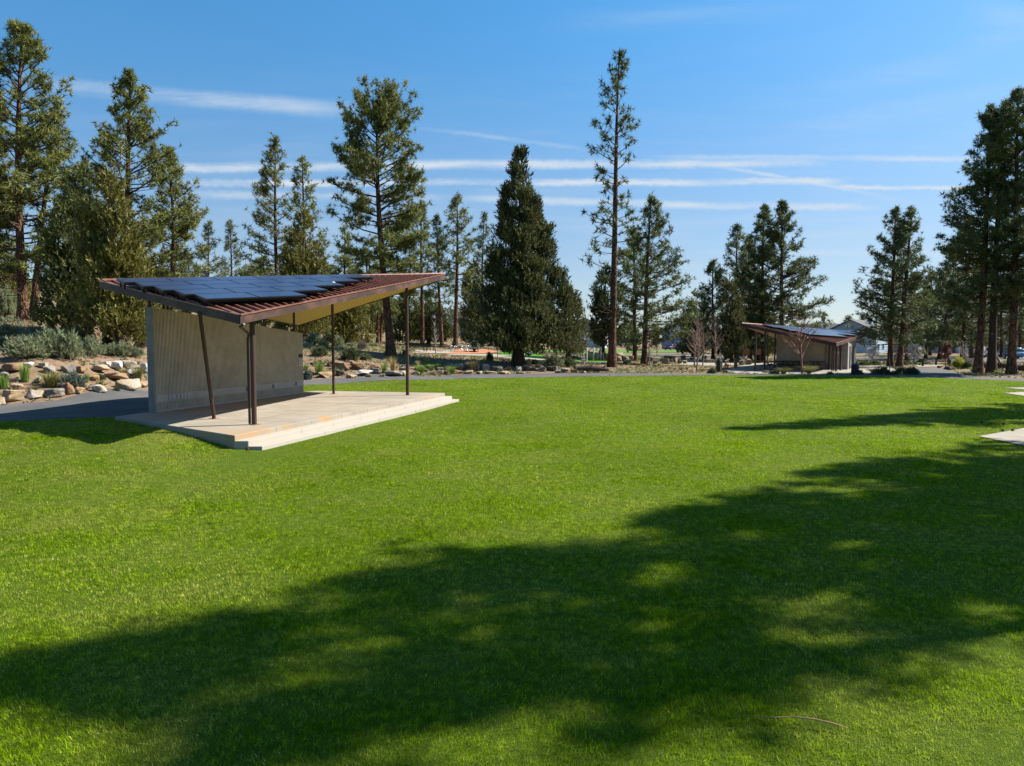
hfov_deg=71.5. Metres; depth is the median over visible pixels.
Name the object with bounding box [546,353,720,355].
street
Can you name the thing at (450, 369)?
grass clump
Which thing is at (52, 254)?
juniper tree
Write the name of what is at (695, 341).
bare tree
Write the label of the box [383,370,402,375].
boulder
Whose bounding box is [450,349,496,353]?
playground surface
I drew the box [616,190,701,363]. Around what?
ponderosa pine
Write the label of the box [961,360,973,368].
green bush
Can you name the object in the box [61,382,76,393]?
boulder
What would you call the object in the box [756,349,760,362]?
rust screen
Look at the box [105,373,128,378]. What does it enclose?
boulder
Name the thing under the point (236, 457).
lawn
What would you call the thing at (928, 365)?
gate pavement
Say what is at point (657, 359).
stone block
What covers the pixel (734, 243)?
ponderosa pine
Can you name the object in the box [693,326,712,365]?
bare tree
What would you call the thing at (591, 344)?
house
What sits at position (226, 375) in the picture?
stage pavilion
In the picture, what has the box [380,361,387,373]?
grass clump
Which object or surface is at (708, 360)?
stone block
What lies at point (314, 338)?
sagebrush
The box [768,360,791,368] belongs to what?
picnic table
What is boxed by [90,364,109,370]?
boulder
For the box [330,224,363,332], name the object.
ponderosa pine
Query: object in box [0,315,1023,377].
wild grass
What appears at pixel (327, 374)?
boulder
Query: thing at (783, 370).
grass clump
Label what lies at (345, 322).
juniper tree
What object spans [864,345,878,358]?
blossom tree
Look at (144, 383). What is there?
boulder
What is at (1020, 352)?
parked car
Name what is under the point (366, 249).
ponderosa pine
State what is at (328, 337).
sagebrush
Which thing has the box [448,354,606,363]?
play path
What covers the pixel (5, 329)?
sagebrush
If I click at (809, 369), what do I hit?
grass clump
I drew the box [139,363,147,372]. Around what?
boulder
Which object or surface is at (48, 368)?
boulder
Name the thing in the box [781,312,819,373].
bare tree
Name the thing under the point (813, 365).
picnic table
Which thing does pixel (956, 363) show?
yellow bush
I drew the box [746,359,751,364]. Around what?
stone block
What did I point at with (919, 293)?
ponderosa pine
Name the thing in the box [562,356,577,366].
dark shrub
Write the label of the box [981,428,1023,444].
paving
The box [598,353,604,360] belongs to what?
stone block
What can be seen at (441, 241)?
ponderosa pine
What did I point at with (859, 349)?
garage door
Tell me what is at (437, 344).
picnic table
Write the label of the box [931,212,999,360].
ponderosa pine
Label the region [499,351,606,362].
play lawn
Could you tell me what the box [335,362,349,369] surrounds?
boulder
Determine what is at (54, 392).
boulder
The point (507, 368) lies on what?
boulder
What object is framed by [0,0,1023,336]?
sky
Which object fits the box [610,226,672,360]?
ponderosa pine
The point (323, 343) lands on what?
sagebrush
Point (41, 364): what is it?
boulder
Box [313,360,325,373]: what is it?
grass clump
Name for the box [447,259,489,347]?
juniper tree
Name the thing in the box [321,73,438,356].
ponderosa pine
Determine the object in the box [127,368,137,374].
boulder
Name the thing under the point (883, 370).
dark shrub
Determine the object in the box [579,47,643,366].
ponderosa pine
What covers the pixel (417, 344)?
park bench
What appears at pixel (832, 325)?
house
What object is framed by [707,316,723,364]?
bare tree
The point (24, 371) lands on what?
grass clump
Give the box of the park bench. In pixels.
[409,343,426,351]
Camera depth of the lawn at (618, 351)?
131.55 m
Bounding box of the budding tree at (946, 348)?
[939,342,951,365]
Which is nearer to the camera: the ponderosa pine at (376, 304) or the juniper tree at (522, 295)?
the juniper tree at (522, 295)
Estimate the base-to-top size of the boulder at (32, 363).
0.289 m
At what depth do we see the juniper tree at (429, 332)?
98.71 m
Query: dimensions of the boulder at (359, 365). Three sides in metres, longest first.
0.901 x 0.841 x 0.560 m
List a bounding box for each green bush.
[858,360,871,365]
[868,359,880,364]
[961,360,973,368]
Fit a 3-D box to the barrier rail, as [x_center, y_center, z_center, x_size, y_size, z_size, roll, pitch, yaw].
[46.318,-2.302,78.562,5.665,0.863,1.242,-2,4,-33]
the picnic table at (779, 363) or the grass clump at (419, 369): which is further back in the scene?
the picnic table at (779, 363)
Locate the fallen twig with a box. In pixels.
[759,716,847,728]
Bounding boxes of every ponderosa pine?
[0,16,91,321]
[0,98,32,274]
[0,111,87,317]
[31,217,72,301]
[53,65,202,277]
[138,146,210,313]
[172,256,205,315]
[193,220,231,314]
[214,219,248,275]
[237,269,246,275]
[239,131,307,329]
[242,262,269,325]
[255,254,278,327]
[278,154,331,334]
[320,262,335,333]
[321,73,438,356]
[326,254,370,312]
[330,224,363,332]
[349,301,382,340]
[352,246,387,342]
[362,300,400,344]
[364,260,398,343]
[404,199,439,342]
[419,213,455,347]
[434,192,477,346]
[472,211,494,344]
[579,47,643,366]
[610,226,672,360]
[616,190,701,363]
[680,258,747,359]
[706,222,759,357]
[727,239,775,359]
[728,202,806,360]
[736,199,834,350]
[817,312,835,323]
[841,314,852,322]
[845,204,938,366]
[866,205,938,366]
[880,255,931,361]
[898,281,930,351]
[907,283,946,357]
[907,313,923,354]
[912,237,976,358]
[916,269,948,355]
[919,267,969,356]
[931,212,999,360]
[932,103,1023,373]
[942,251,999,357]
[950,99,1023,373]
[969,271,1023,356]
[970,83,1023,374]
[985,275,1023,357]
[990,110,1023,341]
[997,255,1023,357]
[999,304,1023,345]
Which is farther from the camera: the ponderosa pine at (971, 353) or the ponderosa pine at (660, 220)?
the ponderosa pine at (971, 353)
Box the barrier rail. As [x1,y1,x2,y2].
[921,358,949,365]
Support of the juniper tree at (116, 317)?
on the ground at (57, 363)
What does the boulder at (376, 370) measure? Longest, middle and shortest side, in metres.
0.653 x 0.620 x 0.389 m
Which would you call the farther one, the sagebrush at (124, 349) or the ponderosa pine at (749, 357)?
the ponderosa pine at (749, 357)
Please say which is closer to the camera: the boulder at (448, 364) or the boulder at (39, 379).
the boulder at (39, 379)
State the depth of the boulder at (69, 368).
34.60 m
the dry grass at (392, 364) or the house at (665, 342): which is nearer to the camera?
the dry grass at (392, 364)
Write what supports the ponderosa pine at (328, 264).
on the ground at (57, 363)
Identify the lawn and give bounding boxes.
[0,375,1023,765]
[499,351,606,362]
[539,350,679,353]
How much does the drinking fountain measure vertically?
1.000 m
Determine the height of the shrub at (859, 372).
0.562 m
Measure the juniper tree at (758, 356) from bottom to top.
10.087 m
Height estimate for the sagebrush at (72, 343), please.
1.959 m
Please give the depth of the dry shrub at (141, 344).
44.29 m
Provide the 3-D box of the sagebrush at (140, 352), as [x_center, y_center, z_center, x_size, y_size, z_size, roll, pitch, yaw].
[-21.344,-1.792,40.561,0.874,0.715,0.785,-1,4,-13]
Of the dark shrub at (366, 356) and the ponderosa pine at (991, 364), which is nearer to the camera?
the dark shrub at (366, 356)
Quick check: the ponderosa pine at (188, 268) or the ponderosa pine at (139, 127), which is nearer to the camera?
the ponderosa pine at (139, 127)
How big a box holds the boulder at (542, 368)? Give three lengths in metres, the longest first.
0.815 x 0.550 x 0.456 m
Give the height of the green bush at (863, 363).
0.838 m
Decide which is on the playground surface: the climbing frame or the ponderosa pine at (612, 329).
the climbing frame
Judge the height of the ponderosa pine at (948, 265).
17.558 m
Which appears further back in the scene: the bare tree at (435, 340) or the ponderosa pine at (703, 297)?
the ponderosa pine at (703, 297)
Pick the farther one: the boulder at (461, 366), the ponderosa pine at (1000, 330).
the ponderosa pine at (1000, 330)
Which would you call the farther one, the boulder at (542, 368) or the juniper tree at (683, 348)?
the juniper tree at (683, 348)
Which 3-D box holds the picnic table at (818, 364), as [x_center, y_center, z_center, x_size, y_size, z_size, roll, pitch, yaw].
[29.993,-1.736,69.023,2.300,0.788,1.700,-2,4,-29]
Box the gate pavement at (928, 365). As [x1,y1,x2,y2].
[916,365,940,366]
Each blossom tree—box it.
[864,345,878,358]
[886,346,897,362]
[906,343,924,362]
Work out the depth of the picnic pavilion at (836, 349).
68.59 m
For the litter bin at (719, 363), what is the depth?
62.06 m
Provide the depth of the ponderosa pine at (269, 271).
85.01 m
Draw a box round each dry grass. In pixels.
[389,357,397,370]
[466,360,479,370]
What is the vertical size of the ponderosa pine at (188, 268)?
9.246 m
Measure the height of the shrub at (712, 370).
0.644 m
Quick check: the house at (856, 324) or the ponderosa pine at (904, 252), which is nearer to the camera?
the ponderosa pine at (904, 252)
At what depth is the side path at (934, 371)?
62.18 m
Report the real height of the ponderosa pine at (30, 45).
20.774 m
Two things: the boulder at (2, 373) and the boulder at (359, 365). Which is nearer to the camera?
the boulder at (2, 373)
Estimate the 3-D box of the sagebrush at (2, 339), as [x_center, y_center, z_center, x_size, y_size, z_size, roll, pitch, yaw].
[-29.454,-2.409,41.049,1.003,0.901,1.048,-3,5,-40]
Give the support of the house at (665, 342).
on the ground at (57, 363)
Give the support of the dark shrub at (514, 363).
on the ground at (57, 363)
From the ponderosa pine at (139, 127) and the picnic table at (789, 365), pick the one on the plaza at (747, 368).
the picnic table at (789, 365)
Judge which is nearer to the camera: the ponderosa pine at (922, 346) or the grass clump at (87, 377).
the grass clump at (87, 377)
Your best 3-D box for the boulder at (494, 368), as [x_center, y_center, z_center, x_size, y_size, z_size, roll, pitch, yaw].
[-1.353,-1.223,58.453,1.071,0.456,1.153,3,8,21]
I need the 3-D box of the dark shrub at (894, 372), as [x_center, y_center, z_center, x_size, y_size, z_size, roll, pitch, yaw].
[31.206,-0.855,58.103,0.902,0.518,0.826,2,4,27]
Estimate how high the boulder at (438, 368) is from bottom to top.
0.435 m
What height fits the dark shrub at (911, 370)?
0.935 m
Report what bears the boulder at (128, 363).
on the ground at (57, 363)
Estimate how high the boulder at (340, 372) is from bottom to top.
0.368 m
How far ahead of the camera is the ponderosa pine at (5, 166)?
55.57 m
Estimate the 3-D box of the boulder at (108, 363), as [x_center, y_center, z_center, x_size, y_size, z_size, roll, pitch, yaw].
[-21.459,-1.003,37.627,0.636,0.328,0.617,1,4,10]
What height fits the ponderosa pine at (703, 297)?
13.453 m
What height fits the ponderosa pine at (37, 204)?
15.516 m
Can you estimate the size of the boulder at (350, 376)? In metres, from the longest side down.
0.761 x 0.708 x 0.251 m
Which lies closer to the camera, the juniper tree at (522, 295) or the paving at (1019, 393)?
the paving at (1019, 393)
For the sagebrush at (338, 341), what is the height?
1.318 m
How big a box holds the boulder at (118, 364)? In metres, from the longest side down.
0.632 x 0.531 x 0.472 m
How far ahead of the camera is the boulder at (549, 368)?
59.74 m
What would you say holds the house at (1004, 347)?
on the ground at (57, 363)
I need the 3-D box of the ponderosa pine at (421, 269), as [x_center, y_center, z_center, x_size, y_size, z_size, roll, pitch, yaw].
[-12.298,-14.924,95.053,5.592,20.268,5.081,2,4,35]
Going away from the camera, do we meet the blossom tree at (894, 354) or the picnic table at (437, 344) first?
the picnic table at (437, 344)
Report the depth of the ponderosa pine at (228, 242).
100.46 m
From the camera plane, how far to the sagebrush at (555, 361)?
62.18 m
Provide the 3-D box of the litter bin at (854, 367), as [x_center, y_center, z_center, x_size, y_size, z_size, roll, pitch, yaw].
[28.560,-1.193,59.167,0.608,0.937,0.608,0,4,0]
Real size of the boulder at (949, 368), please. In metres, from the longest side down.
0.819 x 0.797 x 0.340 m
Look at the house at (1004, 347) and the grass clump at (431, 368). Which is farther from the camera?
the house at (1004, 347)
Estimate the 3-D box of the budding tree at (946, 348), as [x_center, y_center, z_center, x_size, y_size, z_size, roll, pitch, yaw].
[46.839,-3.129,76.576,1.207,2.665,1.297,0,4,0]
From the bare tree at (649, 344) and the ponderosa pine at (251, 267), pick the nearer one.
the bare tree at (649, 344)
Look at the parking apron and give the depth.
111.54 m
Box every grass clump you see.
[0,372,12,388]
[17,360,31,380]
[33,369,65,386]
[79,373,89,381]
[117,367,128,372]
[127,365,145,380]
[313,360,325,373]
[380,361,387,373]
[414,364,425,374]
[424,363,435,370]
[442,365,458,373]
[774,367,789,373]
[800,364,818,373]
[891,366,908,372]
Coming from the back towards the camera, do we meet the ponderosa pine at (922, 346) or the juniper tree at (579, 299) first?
the ponderosa pine at (922, 346)
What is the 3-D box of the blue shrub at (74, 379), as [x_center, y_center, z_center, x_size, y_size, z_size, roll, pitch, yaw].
[-20.409,-0.167,32.996,1.285,1.062,1.249,1,4,21]
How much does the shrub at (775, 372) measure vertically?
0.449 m
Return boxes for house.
[434,310,462,335]
[581,317,607,347]
[662,322,701,348]
[800,323,838,328]
[830,319,887,352]
[904,333,968,352]
[976,326,1023,352]
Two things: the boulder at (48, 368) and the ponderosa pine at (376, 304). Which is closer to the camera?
the boulder at (48, 368)
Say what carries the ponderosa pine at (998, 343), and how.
on the ground at (57, 363)
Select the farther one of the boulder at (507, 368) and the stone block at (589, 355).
the stone block at (589, 355)
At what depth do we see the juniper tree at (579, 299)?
67.32 m
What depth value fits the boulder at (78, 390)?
32.44 m
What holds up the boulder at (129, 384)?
on the ground at (57, 363)
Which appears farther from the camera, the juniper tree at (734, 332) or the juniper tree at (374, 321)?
the juniper tree at (374, 321)
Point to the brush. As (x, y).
(124, 358)
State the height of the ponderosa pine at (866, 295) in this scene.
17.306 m
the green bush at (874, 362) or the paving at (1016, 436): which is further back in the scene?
the green bush at (874, 362)
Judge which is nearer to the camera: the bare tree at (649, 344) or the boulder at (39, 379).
the boulder at (39, 379)
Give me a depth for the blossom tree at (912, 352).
84.91 m
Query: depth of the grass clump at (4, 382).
31.50 m
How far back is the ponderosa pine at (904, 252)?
74.42 m
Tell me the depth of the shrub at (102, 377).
35.39 m
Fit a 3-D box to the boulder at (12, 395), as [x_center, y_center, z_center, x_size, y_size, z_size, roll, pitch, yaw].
[-21.433,0.554,30.490,0.814,0.547,0.700,-2,-4,25]
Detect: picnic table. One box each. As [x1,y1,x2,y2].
[427,344,446,350]
[760,361,784,369]
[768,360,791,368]
[780,361,802,369]
[798,362,826,369]
[806,361,830,367]
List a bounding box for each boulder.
[0,372,9,378]
[0,397,5,404]
[1,362,26,370]
[2,390,24,401]
[9,383,23,388]
[24,362,33,366]
[26,389,42,398]
[34,377,42,381]
[38,362,48,367]
[43,365,55,373]
[44,388,64,396]
[60,365,75,372]
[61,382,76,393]
[75,387,84,393]
[76,366,87,372]
[89,375,99,380]
[89,384,106,392]
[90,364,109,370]
[99,361,114,366]
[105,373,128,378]
[111,360,122,368]
[115,378,141,390]
[122,360,138,368]
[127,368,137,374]
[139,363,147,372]
[140,381,147,386]
[318,371,331,377]
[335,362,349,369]
[336,370,344,375]
[346,374,356,377]
[351,362,364,369]
[354,370,372,374]
[367,364,380,369]
[372,368,380,372]
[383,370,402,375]
[426,371,436,374]
[435,367,443,370]
[444,363,454,366]
[454,363,466,369]
[481,364,489,370]
[485,371,496,373]
[489,365,499,370]
[504,365,512,370]
[523,366,532,370]
[539,366,545,371]
[546,366,552,370]
[943,366,954,369]
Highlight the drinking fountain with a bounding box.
[734,358,741,367]
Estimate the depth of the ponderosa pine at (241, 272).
89.22 m
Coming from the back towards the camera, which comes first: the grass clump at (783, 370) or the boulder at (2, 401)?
the grass clump at (783, 370)
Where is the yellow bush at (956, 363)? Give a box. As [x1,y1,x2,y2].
[949,356,965,368]
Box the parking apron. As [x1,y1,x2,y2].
[678,356,746,357]
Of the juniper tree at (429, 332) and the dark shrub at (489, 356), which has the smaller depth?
the dark shrub at (489, 356)
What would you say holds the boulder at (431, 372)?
on the ground at (57, 363)
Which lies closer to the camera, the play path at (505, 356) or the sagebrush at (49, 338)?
the sagebrush at (49, 338)
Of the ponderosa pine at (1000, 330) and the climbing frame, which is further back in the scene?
the ponderosa pine at (1000, 330)
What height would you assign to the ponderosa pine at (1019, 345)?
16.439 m
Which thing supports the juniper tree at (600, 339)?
on the ground at (57, 363)
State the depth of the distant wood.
246.72 m
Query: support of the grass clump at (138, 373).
on the ground at (57, 363)
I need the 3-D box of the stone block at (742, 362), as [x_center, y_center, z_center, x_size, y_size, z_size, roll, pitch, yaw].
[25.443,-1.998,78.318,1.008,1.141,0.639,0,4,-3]
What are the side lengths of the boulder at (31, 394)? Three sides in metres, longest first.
0.679 x 0.659 x 0.448 m
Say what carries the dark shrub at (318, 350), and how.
on the ground at (57, 363)
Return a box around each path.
[0,373,1023,420]
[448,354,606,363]
[902,368,965,375]
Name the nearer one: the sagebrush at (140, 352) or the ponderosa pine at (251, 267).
the sagebrush at (140, 352)
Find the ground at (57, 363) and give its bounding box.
[0,292,1023,420]
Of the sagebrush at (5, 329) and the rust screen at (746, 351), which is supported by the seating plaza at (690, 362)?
the rust screen at (746, 351)
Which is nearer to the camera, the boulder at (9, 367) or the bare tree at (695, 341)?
the boulder at (9, 367)
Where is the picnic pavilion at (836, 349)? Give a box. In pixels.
[740,323,867,370]
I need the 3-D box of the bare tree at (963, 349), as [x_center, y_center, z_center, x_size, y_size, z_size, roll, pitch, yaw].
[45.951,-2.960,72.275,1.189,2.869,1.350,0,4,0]
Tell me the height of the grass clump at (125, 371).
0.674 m
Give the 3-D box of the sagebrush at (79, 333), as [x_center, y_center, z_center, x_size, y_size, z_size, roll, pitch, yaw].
[-26.352,-2.849,42.612,2.503,1.503,2.249,0,4,-5]
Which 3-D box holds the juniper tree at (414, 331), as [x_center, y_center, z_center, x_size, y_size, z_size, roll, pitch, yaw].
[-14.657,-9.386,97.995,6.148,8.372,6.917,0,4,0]
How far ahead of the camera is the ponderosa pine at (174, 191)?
58.63 m
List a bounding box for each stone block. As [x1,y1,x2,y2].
[587,350,598,360]
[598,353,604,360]
[652,357,661,361]
[662,358,668,363]
[704,358,711,362]
[738,360,745,364]
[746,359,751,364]
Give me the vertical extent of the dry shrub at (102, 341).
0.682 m
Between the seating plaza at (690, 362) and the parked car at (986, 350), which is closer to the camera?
the seating plaza at (690, 362)
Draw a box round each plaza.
[680,360,738,365]
[727,362,916,373]
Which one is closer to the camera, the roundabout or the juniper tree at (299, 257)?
the juniper tree at (299, 257)
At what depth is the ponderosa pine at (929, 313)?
117.63 m
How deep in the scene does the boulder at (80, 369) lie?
35.12 m
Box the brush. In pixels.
[0,314,648,399]
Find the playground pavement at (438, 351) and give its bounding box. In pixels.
[412,350,453,352]
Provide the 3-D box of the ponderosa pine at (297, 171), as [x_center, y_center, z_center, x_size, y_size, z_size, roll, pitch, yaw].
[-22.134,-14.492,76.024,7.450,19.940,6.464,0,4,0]
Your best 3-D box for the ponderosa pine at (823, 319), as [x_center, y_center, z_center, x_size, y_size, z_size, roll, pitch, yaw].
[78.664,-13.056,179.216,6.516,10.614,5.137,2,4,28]
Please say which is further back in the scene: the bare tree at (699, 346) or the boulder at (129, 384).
the bare tree at (699, 346)
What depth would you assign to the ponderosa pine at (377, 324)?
83.69 m
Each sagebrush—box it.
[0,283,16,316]
[0,321,21,334]
[0,333,48,358]
[0,336,10,347]
[24,323,67,355]
[46,324,86,358]
[54,324,89,340]
[80,334,107,355]
[105,342,118,354]
[115,338,136,356]
[131,347,146,356]
[304,330,323,344]
[318,340,329,345]
[321,332,335,341]
[334,334,344,345]
[368,342,378,345]
[542,354,564,366]
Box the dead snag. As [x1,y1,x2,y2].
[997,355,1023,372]
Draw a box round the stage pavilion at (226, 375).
[99,273,458,449]
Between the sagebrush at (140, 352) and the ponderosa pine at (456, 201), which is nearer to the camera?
the sagebrush at (140, 352)
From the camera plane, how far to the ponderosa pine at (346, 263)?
75.00 m
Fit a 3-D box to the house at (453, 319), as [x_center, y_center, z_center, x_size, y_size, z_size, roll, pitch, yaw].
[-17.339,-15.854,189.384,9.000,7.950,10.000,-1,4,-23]
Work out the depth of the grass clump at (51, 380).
32.52 m
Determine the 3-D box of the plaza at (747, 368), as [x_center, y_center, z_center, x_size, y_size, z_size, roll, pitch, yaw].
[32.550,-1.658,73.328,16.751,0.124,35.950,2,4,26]
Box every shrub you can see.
[57,369,86,388]
[96,374,106,379]
[100,336,111,344]
[133,341,146,347]
[303,369,313,379]
[310,346,328,355]
[339,344,361,359]
[357,340,367,348]
[360,352,371,359]
[485,351,493,360]
[512,361,518,366]
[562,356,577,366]
[706,367,717,373]
[768,369,779,373]
[854,369,863,374]
[872,366,892,374]
[889,370,898,374]
[901,365,920,374]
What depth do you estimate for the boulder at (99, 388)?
33.17 m
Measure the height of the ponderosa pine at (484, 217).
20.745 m
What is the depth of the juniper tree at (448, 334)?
123.20 m
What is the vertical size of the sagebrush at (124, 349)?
1.157 m
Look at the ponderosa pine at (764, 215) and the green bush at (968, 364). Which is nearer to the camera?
the green bush at (968, 364)
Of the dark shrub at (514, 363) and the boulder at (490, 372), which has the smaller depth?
the boulder at (490, 372)
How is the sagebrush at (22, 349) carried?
on the ground at (57, 363)
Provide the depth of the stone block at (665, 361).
75.16 m
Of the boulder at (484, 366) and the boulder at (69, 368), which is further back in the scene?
the boulder at (484, 366)
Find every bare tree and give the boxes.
[430,323,439,352]
[580,333,590,363]
[642,327,655,364]
[686,315,703,365]
[686,318,710,370]
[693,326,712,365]
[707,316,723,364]
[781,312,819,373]
[959,341,969,359]
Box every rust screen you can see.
[743,349,749,354]
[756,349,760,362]
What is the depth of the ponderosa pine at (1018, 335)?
123.52 m
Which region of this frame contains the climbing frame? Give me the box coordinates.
[450,345,469,351]
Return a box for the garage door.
[856,343,872,352]
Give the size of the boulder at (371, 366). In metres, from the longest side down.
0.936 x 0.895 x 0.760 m
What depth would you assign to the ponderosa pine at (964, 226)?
60.45 m
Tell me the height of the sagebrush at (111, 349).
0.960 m
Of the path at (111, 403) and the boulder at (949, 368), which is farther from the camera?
the boulder at (949, 368)
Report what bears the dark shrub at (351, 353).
on the ground at (57, 363)
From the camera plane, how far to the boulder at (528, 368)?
59.09 m
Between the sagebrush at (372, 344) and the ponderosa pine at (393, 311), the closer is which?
the sagebrush at (372, 344)
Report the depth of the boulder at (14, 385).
31.59 m
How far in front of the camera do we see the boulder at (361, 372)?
48.87 m
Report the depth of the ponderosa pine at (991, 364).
61.13 m
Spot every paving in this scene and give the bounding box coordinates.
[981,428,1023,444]
[1008,392,1023,395]
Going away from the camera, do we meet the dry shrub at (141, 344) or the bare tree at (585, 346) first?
the dry shrub at (141, 344)
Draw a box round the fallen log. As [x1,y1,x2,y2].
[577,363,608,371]
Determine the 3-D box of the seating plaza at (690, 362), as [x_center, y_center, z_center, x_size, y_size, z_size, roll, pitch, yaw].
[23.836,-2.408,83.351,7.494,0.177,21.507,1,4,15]
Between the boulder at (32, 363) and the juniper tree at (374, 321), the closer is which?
the boulder at (32, 363)
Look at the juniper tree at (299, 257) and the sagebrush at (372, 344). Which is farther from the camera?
the sagebrush at (372, 344)
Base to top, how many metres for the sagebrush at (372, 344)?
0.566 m
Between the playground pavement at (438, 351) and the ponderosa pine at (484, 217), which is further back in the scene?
the ponderosa pine at (484, 217)
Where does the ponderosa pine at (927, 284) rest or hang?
on the ground at (57, 363)
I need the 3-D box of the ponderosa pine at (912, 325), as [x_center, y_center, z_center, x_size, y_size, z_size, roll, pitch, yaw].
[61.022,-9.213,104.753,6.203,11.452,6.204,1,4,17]
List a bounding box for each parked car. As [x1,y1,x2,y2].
[664,344,675,349]
[973,347,998,356]
[1002,348,1023,357]
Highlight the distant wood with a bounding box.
[3,265,987,347]
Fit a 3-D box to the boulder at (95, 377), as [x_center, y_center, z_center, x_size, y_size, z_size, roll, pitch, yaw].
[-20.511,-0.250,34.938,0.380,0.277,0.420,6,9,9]
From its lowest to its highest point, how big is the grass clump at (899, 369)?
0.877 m
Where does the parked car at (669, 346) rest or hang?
on the ground at (57, 363)
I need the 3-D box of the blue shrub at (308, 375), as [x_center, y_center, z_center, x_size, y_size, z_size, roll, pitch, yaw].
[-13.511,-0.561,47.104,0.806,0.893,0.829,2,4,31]
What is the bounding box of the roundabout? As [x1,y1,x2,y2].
[466,340,480,351]
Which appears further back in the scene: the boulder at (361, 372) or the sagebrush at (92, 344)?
the boulder at (361, 372)
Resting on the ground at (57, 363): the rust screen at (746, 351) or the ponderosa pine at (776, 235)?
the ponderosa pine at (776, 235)
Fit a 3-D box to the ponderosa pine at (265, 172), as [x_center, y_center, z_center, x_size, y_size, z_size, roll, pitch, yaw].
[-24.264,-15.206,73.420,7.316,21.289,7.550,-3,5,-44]
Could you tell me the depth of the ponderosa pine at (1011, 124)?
59.06 m
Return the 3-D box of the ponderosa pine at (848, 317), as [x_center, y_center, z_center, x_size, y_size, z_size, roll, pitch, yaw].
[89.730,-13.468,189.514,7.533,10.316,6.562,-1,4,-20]
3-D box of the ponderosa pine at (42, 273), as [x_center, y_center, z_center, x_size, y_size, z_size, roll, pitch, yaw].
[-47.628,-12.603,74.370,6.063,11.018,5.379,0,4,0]
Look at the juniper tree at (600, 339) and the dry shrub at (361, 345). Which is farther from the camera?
the juniper tree at (600, 339)
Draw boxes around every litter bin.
[716,359,722,371]
[851,363,858,373]
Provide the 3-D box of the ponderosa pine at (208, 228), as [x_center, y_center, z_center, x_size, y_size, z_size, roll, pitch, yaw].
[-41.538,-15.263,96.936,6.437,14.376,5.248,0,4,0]
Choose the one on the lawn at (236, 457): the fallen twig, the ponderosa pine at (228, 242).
the fallen twig
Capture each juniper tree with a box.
[0,233,42,314]
[20,165,109,332]
[56,165,169,345]
[272,199,337,341]
[322,303,377,343]
[363,297,401,336]
[392,293,426,342]
[415,290,448,345]
[434,306,462,341]
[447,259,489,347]
[450,143,591,363]
[550,290,599,358]
[581,267,625,359]
[668,289,711,356]
[704,274,754,361]
[744,293,778,359]
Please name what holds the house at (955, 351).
on the ground at (57, 363)
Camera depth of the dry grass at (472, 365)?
57.38 m
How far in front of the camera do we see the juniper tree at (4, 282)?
65.13 m
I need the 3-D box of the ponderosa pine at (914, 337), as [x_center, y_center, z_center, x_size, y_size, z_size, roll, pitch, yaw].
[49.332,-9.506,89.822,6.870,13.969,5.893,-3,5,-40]
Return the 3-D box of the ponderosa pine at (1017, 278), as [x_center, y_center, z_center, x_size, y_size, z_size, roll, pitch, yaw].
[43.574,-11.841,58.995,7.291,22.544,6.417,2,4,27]

